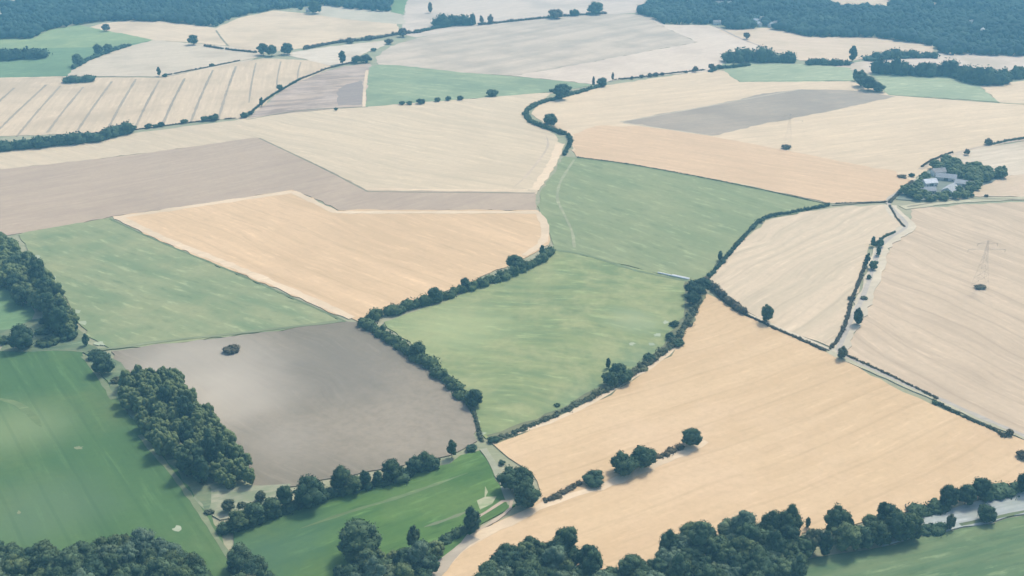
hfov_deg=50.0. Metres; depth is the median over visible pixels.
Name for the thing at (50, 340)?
bush
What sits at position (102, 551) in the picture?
tree
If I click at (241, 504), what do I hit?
bush
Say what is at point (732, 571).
tree
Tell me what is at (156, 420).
woodland
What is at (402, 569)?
tree
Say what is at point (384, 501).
field margin
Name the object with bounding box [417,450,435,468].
tree
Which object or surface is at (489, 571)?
tree
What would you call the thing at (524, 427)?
hedge
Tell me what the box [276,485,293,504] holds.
tree
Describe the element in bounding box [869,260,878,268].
tree
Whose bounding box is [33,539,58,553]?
tree
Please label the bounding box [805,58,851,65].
tree belt
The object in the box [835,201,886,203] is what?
hedge
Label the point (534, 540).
tree
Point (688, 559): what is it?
tree
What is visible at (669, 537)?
tree
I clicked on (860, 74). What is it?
tree
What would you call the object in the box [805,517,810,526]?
tree
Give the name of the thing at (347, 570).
tree
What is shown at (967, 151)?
tree
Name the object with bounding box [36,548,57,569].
tree
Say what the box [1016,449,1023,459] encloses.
bush
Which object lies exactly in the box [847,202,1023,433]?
stubble field
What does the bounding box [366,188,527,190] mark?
field margin
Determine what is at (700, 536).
tree
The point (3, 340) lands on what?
bush
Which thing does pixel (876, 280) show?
road verge
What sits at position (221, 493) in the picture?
dry grass bank
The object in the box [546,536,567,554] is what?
tree
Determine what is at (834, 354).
road verge
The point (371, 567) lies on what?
tree
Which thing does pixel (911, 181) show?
hedge
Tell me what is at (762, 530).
tree
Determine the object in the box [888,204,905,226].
hedge
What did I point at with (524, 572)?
tree
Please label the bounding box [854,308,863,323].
tree
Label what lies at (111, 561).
tree
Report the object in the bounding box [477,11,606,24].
hedge
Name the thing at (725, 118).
ploughed field
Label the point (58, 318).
tree
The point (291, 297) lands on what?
field margin
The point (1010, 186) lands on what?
wheat field
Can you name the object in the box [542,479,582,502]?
hedge
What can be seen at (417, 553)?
tree
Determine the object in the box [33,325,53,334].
bush
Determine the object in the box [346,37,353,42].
bush
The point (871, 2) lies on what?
field
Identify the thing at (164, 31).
wheat field
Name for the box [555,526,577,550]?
tree
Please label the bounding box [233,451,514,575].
pasture
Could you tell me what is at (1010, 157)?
stubble field
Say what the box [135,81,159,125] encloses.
wheel track
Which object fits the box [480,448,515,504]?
path
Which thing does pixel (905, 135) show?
wheat field
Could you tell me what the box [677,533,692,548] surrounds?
tree
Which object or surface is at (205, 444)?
tree
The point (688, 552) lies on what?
tree
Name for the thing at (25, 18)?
forest
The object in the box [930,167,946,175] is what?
farmhouse
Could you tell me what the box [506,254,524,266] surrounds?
tree
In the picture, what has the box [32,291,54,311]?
tree
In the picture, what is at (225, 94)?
wheel track
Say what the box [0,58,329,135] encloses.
striped stubble field
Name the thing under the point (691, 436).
tree
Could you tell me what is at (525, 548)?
tree
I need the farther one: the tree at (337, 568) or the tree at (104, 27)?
the tree at (104, 27)
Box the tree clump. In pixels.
[430,12,475,26]
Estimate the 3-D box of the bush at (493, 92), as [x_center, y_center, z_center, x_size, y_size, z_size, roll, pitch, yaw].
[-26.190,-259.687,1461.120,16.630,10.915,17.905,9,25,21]
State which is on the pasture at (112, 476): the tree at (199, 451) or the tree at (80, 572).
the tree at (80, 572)
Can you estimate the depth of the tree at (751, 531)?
566.03 m
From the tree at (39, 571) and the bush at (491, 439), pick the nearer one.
the tree at (39, 571)
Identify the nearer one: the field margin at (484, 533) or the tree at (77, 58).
the field margin at (484, 533)
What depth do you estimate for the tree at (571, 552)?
559.41 m
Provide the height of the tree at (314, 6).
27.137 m
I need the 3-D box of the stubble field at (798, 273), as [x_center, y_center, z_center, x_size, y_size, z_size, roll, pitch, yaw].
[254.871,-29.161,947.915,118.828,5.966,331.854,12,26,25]
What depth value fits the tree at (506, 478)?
620.43 m
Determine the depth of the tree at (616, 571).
549.80 m
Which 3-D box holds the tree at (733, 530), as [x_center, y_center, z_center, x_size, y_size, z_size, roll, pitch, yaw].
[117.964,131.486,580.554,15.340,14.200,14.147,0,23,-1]
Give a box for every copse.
[0,45,52,60]
[61,74,95,82]
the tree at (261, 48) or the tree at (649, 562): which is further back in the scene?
the tree at (261, 48)
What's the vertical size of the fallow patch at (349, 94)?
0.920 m
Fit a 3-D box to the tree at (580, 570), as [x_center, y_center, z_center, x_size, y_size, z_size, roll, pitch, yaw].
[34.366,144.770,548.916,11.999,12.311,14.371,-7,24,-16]
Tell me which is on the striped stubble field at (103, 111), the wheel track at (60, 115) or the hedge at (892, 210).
the wheel track at (60, 115)
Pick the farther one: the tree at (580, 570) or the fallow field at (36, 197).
the fallow field at (36, 197)
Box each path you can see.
[431,534,479,575]
[475,500,512,531]
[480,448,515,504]
[556,159,575,246]
[715,26,768,48]
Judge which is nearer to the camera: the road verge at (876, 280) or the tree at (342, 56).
the road verge at (876, 280)
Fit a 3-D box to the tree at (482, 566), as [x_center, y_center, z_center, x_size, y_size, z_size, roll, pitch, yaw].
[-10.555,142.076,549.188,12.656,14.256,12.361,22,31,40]
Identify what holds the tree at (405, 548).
on the pasture at (283, 545)
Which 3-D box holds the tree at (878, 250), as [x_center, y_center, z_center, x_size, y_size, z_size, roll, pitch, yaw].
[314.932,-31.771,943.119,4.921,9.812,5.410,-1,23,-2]
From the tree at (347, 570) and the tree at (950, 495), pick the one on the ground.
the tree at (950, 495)
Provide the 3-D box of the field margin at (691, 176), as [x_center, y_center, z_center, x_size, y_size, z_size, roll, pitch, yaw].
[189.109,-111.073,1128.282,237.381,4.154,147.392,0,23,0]
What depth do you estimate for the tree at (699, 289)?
861.44 m
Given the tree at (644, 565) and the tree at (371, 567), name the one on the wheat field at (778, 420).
the tree at (644, 565)
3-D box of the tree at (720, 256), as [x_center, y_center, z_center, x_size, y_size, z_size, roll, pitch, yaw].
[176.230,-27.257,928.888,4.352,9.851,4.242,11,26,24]
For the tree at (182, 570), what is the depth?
527.77 m
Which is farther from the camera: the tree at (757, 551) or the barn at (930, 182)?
the barn at (930, 182)
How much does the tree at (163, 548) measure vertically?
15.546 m
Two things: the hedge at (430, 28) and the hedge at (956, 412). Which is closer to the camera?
the hedge at (956, 412)
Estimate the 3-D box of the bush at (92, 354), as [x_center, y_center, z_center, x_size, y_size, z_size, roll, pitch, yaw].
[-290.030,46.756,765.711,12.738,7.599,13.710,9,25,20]
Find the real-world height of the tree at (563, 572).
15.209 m
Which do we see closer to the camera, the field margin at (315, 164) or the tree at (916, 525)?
the tree at (916, 525)
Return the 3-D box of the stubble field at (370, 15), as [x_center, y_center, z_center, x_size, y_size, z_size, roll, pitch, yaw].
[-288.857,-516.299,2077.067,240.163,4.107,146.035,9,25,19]
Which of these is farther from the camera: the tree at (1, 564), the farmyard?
the farmyard
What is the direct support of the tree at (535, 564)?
on the wheat field at (778, 420)
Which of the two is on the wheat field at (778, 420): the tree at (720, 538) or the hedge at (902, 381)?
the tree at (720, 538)
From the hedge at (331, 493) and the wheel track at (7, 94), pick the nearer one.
the hedge at (331, 493)
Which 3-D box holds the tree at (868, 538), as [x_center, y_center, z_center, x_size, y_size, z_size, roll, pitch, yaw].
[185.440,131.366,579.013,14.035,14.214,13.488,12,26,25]
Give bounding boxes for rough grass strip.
[0,318,210,509]
[487,281,706,442]
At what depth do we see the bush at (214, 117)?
1353.16 m
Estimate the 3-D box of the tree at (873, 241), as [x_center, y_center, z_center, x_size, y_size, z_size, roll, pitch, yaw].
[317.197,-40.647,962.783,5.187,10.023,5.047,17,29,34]
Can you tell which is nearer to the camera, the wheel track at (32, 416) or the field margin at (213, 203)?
the wheel track at (32, 416)
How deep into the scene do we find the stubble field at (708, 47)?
1678.47 m
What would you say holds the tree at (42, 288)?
on the ground
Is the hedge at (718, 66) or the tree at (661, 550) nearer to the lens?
the tree at (661, 550)
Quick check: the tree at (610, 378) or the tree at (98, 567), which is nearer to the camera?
the tree at (98, 567)
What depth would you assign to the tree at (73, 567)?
530.54 m
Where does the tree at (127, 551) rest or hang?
on the pasture at (112, 476)
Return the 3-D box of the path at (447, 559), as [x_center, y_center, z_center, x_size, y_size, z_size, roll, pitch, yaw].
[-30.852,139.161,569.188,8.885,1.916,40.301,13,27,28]
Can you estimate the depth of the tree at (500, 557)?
552.00 m
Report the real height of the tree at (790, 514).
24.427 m
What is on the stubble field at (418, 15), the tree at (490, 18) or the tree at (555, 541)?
the tree at (490, 18)
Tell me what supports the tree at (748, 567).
on the wheat field at (778, 420)
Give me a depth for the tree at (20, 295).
847.52 m
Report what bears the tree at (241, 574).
on the pasture at (283, 545)
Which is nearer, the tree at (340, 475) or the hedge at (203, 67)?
the tree at (340, 475)
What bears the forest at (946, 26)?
on the ground
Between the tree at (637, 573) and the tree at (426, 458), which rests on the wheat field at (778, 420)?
the tree at (637, 573)
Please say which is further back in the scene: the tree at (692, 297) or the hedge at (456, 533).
the tree at (692, 297)
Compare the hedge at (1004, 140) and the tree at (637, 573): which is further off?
the hedge at (1004, 140)
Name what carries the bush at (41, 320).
on the rough grass strip at (201, 493)
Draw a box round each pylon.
[777,114,802,148]
[970,242,1005,286]
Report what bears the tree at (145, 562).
on the pasture at (112, 476)
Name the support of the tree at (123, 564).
on the pasture at (112, 476)
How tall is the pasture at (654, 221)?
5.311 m
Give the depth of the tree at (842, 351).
769.15 m
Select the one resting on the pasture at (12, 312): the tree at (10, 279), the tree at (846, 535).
the tree at (10, 279)
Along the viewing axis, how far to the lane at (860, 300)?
891.20 m
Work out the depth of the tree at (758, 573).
540.26 m
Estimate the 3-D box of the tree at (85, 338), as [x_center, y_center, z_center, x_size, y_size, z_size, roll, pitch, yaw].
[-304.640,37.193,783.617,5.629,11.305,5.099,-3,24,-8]
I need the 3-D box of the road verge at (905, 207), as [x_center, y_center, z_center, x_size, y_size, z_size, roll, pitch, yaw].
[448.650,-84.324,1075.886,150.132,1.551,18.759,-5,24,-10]
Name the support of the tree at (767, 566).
on the wheat field at (778, 420)
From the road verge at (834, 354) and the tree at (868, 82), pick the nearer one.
the road verge at (834, 354)
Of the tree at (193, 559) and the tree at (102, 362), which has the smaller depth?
the tree at (193, 559)
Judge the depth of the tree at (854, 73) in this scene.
1547.77 m
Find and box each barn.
[920,186,936,192]
[922,178,938,186]
[935,172,956,181]
[941,183,957,193]
[954,179,973,186]
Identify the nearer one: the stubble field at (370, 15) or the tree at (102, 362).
the tree at (102, 362)
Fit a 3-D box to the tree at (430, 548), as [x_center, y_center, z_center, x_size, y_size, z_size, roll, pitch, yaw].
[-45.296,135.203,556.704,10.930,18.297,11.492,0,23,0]
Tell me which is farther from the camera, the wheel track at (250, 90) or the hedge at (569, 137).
the wheel track at (250, 90)
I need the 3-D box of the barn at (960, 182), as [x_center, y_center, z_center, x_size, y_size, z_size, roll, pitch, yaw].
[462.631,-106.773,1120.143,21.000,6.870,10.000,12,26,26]
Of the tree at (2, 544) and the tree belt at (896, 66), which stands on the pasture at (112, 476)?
the tree at (2, 544)
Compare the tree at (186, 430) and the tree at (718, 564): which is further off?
the tree at (186, 430)
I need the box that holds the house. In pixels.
[713,20,720,24]
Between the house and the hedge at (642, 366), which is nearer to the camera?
the hedge at (642, 366)
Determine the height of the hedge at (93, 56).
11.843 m
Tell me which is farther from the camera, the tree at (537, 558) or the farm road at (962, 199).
the farm road at (962, 199)
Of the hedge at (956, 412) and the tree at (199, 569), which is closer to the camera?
the tree at (199, 569)
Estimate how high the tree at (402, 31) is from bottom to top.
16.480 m
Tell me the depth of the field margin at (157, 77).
1579.73 m
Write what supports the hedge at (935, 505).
on the ground
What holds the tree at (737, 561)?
on the wheat field at (778, 420)
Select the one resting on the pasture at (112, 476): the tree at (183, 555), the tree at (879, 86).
the tree at (183, 555)
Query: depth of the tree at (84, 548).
544.24 m
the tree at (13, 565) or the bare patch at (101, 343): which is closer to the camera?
the tree at (13, 565)
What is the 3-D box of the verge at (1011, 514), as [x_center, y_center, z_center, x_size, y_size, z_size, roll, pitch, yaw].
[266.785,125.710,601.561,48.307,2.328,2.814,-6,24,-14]
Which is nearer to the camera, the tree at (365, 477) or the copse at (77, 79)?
the tree at (365, 477)
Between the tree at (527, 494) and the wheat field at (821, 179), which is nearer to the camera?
the tree at (527, 494)
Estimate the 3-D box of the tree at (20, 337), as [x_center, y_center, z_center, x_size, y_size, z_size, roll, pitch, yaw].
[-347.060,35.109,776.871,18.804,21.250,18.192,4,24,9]
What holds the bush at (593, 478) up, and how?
on the ground
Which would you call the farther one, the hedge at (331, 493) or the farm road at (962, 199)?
the farm road at (962, 199)
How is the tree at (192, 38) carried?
on the stubble field at (145, 59)
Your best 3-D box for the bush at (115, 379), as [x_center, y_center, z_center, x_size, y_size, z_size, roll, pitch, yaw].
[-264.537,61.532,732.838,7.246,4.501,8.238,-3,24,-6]
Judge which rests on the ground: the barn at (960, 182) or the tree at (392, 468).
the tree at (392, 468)
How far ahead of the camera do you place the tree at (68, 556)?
534.30 m
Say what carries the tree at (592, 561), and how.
on the wheat field at (778, 420)
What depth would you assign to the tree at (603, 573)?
541.88 m
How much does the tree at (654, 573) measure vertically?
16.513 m
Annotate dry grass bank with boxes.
[194,482,290,520]
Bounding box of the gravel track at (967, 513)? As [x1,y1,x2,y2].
[881,492,1023,546]
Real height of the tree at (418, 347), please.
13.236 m
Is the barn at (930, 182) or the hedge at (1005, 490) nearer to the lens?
the hedge at (1005, 490)
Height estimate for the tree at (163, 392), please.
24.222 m
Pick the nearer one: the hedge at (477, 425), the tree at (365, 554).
the tree at (365, 554)
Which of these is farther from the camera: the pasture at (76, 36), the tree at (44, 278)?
the pasture at (76, 36)
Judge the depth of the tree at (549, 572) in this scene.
541.84 m
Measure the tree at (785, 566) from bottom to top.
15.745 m
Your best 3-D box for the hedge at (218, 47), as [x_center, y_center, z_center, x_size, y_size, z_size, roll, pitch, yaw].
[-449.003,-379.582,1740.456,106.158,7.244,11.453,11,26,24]
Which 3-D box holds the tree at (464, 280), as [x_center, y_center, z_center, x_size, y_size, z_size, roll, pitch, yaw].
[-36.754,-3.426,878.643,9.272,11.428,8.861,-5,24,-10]
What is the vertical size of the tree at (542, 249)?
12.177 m
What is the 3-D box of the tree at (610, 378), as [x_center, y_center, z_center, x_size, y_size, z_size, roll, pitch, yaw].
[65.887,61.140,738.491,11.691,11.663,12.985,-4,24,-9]
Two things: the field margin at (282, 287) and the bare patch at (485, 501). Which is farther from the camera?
the field margin at (282, 287)
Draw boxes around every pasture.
[0,25,150,47]
[0,40,150,77]
[0,286,34,329]
[0,351,230,575]
[19,217,337,349]
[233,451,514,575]
[365,65,592,106]
[384,251,684,438]
[391,0,407,13]
[538,156,830,280]
[722,63,853,81]
[806,515,1023,575]
[872,73,997,101]
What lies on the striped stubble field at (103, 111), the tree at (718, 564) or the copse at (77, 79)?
the copse at (77, 79)
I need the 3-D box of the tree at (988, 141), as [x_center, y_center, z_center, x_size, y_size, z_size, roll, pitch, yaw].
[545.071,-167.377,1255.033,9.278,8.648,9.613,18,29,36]
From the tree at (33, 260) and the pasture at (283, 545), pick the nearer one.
the pasture at (283, 545)
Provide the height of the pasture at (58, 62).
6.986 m
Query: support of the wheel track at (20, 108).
on the striped stubble field at (103, 111)
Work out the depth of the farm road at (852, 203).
1065.59 m
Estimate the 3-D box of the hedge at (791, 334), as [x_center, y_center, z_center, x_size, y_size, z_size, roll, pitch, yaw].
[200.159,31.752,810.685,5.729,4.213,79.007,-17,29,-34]
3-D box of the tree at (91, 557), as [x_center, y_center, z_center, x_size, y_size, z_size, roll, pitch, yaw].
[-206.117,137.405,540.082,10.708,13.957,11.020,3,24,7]
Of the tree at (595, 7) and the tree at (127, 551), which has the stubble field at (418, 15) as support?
the tree at (595, 7)
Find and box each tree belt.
[0,121,135,150]
[720,44,796,62]
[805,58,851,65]
[859,47,939,60]
[869,55,961,76]
[950,63,1012,85]
[990,65,1023,79]
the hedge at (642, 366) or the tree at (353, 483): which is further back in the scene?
the hedge at (642, 366)
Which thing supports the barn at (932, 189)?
on the farmyard
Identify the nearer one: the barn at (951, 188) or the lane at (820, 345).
the lane at (820, 345)
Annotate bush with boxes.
[0,335,9,344]
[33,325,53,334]
[34,335,59,346]
[38,317,44,323]
[59,330,77,340]
[87,349,106,359]
[110,376,118,383]
[200,116,209,120]
[203,509,214,514]
[208,113,218,120]
[216,521,231,532]
[222,344,239,353]
[237,501,245,507]
[240,112,247,116]
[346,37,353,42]
[351,55,362,63]
[360,54,371,62]
[364,35,373,39]
[384,38,393,43]
[416,98,424,103]
[465,444,476,451]
[486,89,498,95]
[487,436,499,442]
[547,8,562,17]
[569,9,579,15]
[582,469,604,487]
[643,352,654,360]
[665,332,675,338]
[668,320,678,326]
[673,338,684,346]
[781,144,791,148]
[897,174,906,178]
[974,284,985,288]
[1000,432,1007,437]
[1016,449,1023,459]
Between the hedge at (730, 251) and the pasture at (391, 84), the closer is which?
the hedge at (730, 251)
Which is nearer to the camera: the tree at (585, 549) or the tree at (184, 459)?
the tree at (585, 549)
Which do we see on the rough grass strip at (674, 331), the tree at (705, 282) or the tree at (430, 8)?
the tree at (705, 282)
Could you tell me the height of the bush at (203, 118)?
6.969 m
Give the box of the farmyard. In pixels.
[896,170,1000,200]
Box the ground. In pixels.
[0,2,1023,558]
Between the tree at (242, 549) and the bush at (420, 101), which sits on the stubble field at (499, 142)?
the bush at (420, 101)
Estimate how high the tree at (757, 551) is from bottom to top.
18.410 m
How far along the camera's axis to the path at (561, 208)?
1057.32 m
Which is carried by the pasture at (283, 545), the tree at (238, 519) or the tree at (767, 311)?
the tree at (238, 519)
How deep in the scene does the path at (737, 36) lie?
1874.76 m
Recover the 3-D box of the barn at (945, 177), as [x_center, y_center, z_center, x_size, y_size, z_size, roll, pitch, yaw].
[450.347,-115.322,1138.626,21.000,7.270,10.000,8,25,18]
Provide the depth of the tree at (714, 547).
562.00 m
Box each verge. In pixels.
[827,350,1023,439]
[830,205,915,349]
[899,197,1023,209]
[959,510,1023,525]
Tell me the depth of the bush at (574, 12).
2059.75 m
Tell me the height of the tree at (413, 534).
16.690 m
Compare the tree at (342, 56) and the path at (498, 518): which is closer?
the path at (498, 518)
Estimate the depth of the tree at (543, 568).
545.74 m
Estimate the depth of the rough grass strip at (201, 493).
766.12 m
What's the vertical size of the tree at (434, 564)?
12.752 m
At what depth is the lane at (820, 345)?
804.98 m
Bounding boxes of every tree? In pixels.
[0,540,4,551]
[0,557,3,570]
[0,566,10,575]
[1,541,23,552]
[2,548,28,560]
[2,551,29,575]
[5,272,20,290]
[5,323,35,349]
[6,254,22,263]
[11,286,28,305]
[20,543,40,562]
[27,255,45,273]
[28,264,45,278]
[28,553,42,572]
[30,566,44,575]
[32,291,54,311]
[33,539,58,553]
[35,275,50,287]
[35,282,52,294]
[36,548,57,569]
[41,293,53,308]
[42,302,54,331]
[42,562,72,575]
[47,281,65,297]
[48,305,68,332]
[52,298,70,309]
[52,546,83,573]
[66,562,83,575]
[67,313,77,327]
[71,53,83,63]
[72,540,96,558]
[72,567,95,575]
[81,559,108,575]
[82,333,89,345]
[83,553,99,563]
[89,353,116,372]
[90,536,107,546]
[92,43,103,53]
[96,543,118,562]
[101,24,109,30]
[103,43,111,51]
[103,552,122,575]
[105,532,129,546]
[111,569,127,575]
[115,539,139,563]
[120,560,134,568]
[121,561,149,575]
[123,527,156,558]
[138,547,157,564]
[140,556,153,570]
[144,536,168,554]
[145,554,177,575]
[156,384,172,404]
[157,541,184,557]
[161,549,183,565]
[164,563,194,575]
[175,446,194,476]
[176,394,193,419]
[177,419,194,443]
[177,551,188,558]
[181,552,206,570]
[186,34,197,44]
[190,443,205,464]
[190,455,209,484]
[191,564,212,575]
[200,428,212,461]
[205,437,221,464]
[212,432,227,457]
[221,498,234,510]
[225,509,248,530]
[226,541,252,560]
[226,553,246,575]
[231,570,246,575]
[238,560,261,575]
[241,502,264,523]
[243,554,268,570]
[255,490,265,500]
[255,569,275,575]
[256,43,267,54]
[259,97,263,106]
[263,497,280,517]
[266,45,276,54]
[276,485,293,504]
[280,42,292,53]
[291,473,327,507]
[308,1,321,13]
[329,464,351,488]
[333,564,344,575]
[337,516,382,563]
[338,50,345,63]
[338,563,361,575]
[344,474,361,494]
[349,571,363,575]
[354,547,375,572]
[359,470,370,484]
[361,554,385,575]
[372,470,382,483]
[379,557,394,565]
[380,457,403,479]
[383,562,396,575]
[392,548,408,566]
[392,561,414,575]
[396,547,408,553]
[397,28,407,36]
[405,454,423,471]
[405,540,431,570]
[406,524,419,545]
[410,340,425,354]
[413,538,432,555]
[413,566,432,575]
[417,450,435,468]
[422,554,439,572]
[427,287,442,300]
[428,2,432,12]
[446,439,456,454]
[460,277,470,286]
[463,505,481,531]
[464,389,482,406]
[473,564,497,575]
[478,559,497,572]
[487,14,493,22]
[490,549,522,571]
[495,464,522,489]
[495,565,513,575]
[496,542,516,553]
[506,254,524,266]
[512,480,541,507]
[513,558,542,573]
[514,465,534,483]
[514,568,534,575]
[516,541,535,559]
[522,535,539,550]
[525,553,544,565]
[536,541,548,557]
[537,563,551,575]
[539,245,545,253]
[542,543,567,569]
[543,114,557,125]
[543,568,560,575]
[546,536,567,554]
[552,83,569,98]
[554,568,579,575]
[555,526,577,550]
[557,558,575,571]
[566,544,579,564]
[574,544,599,564]
[574,564,589,575]
[581,550,603,575]
[587,1,602,13]
[591,569,614,575]
[596,77,606,85]
[601,371,618,385]
[602,566,621,575]
[606,358,610,367]
[609,362,626,373]
[609,450,639,476]
[617,368,633,382]
[618,554,639,575]
[628,553,645,566]
[629,445,657,467]
[629,559,655,574]
[630,567,648,575]
[647,559,654,567]
[647,569,665,575]
[651,557,667,575]
[654,546,672,556]
[658,528,678,548]
[659,551,676,568]
[666,551,692,575]
[667,546,681,554]
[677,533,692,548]
[678,521,695,535]
[680,546,704,561]
[681,427,702,445]
[684,279,705,294]
[684,289,701,302]
[684,558,693,572]
[688,519,716,552]
[691,554,712,570]
[692,561,704,575]
[693,277,711,289]
[694,563,717,575]
[705,541,722,561]
[706,534,729,546]
[709,526,716,535]
[710,560,727,568]
[711,540,742,564]
[711,564,727,575]
[717,517,733,534]
[718,251,722,259]
[721,525,736,540]
[723,564,741,575]
[726,553,747,566]
[729,510,757,526]
[730,534,758,556]
[735,520,762,541]
[741,560,759,575]
[743,32,749,38]
[745,543,770,562]
[746,569,764,575]
[752,523,766,533]
[756,555,778,575]
[759,509,781,531]
[759,530,769,545]
[761,304,773,321]
[764,528,788,557]
[764,548,787,562]
[774,556,796,575]
[779,503,804,532]
[781,521,801,539]
[787,534,816,557]
[788,548,808,562]
[791,553,807,575]
[804,528,822,547]
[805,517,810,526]
[818,530,834,554]
[823,502,851,530]
[830,521,863,551]
[837,346,848,357]
[849,45,857,59]
[853,69,856,80]
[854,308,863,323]
[855,69,867,85]
[855,525,877,548]
[860,76,877,89]
[862,514,878,525]
[864,253,870,265]
[866,519,893,545]
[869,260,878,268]
[871,236,876,244]
[873,82,886,91]
[876,239,883,245]
[876,246,880,254]
[876,501,891,522]
[883,509,912,540]
[887,503,902,516]
[904,511,924,539]
[939,484,960,505]
[946,513,956,528]
[959,484,976,504]
[963,148,970,154]
[972,476,997,499]
[977,503,997,522]
[984,138,992,144]
[1006,429,1013,435]
[1017,473,1023,490]
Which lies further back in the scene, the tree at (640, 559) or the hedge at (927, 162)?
the hedge at (927, 162)
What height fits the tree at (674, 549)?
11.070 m
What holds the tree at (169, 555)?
on the pasture at (112, 476)
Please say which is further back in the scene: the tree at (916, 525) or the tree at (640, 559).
the tree at (916, 525)
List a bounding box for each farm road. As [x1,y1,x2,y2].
[832,200,886,205]
[907,198,1023,206]
[918,139,1023,169]
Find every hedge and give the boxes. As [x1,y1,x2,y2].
[71,43,131,68]
[136,117,246,129]
[168,60,239,74]
[203,44,256,52]
[217,458,440,534]
[245,78,301,117]
[300,62,352,78]
[303,30,421,49]
[356,317,477,406]
[358,245,555,320]
[415,25,450,31]
[438,524,479,544]
[469,406,483,441]
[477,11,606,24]
[499,397,589,439]
[521,84,600,134]
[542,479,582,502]
[562,132,573,155]
[577,156,825,203]
[585,347,666,400]
[614,69,704,79]
[655,444,686,458]
[663,298,702,351]
[703,275,747,313]
[706,203,830,277]
[708,62,750,71]
[744,313,826,351]
[829,259,866,348]
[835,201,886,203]
[847,355,938,398]
[874,230,895,245]
[887,179,913,202]
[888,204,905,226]
[905,497,951,516]
[920,151,952,166]
[922,521,947,537]
[932,398,1001,434]
[981,480,1023,502]
[991,137,1023,144]
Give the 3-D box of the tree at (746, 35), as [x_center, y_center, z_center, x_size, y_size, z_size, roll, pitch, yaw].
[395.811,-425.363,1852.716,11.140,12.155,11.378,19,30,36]
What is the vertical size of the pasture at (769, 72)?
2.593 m
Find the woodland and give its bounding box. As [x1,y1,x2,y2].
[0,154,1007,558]
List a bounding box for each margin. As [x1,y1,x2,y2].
[8,76,67,77]
[78,57,260,77]
[81,355,115,399]
[89,320,342,350]
[109,218,345,321]
[113,191,292,219]
[115,217,354,319]
[138,434,228,557]
[215,30,228,45]
[246,107,358,119]
[259,138,367,191]
[290,191,336,212]
[300,473,465,528]
[336,211,537,213]
[362,70,368,106]
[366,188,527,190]
[368,191,511,192]
[425,512,465,526]
[452,439,707,562]
[498,338,680,438]
[521,212,548,255]
[530,143,564,190]
[554,249,687,281]
[577,158,818,202]
[620,89,800,121]
[625,123,711,135]
[788,80,852,80]
[894,95,1015,103]
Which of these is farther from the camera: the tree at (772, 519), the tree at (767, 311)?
the tree at (767, 311)
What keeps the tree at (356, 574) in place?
on the pasture at (283, 545)
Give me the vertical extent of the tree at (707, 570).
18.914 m
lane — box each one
[749,313,837,352]
[836,179,915,350]
[836,352,1023,436]
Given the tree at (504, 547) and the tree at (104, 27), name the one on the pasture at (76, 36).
the tree at (104, 27)
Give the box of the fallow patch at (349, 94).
[336,80,363,105]
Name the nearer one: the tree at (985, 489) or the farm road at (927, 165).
the tree at (985, 489)
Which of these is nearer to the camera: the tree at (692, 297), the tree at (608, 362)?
the tree at (608, 362)
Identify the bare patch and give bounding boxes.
[94,341,104,345]
[172,525,181,531]
[477,487,496,508]
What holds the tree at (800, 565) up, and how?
on the pasture at (995, 549)
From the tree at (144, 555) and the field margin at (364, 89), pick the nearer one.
the tree at (144, 555)
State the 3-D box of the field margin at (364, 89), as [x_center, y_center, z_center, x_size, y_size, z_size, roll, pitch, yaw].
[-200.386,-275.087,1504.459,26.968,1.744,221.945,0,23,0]
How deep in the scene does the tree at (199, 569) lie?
535.54 m
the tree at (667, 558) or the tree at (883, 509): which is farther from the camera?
the tree at (883, 509)
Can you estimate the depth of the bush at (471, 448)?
662.28 m
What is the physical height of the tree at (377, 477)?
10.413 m
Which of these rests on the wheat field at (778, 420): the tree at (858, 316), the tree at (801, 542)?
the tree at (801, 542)
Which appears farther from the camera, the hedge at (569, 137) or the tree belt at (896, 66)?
the tree belt at (896, 66)
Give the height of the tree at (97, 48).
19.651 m
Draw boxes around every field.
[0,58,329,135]
[0,93,561,193]
[0,137,535,235]
[68,40,262,76]
[92,21,225,45]
[111,321,476,486]
[113,190,549,320]
[215,10,398,52]
[247,63,371,118]
[282,41,385,65]
[313,5,405,23]
[376,14,696,75]
[402,0,646,36]
[442,293,1023,575]
[514,16,765,83]
[531,70,1023,203]
[573,125,909,202]
[624,89,893,135]
[710,204,900,346]
[719,28,933,60]
[831,0,889,5]
[836,53,1023,73]
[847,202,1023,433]
[955,141,1023,175]
[972,174,1023,196]
[980,81,1023,104]
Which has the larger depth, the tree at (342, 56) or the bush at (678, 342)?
the tree at (342, 56)
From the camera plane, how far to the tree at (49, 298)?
815.80 m
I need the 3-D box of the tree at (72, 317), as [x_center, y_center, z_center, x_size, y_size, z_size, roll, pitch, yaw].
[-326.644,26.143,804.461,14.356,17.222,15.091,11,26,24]
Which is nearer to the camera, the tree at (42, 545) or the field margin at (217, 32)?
the tree at (42, 545)
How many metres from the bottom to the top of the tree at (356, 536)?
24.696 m
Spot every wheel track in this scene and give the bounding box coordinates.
[0,85,46,128]
[0,88,14,101]
[0,398,41,426]
[15,85,61,136]
[46,87,83,132]
[76,81,112,131]
[108,79,136,126]
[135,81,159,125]
[162,78,185,122]
[190,70,213,120]
[218,66,236,118]
[248,63,256,102]
[276,61,281,88]
[514,136,548,186]
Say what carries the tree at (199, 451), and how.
on the ground
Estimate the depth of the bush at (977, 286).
882.16 m
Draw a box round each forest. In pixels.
[0,0,394,38]
[636,0,1023,55]
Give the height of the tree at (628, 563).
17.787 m
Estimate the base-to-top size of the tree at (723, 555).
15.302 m

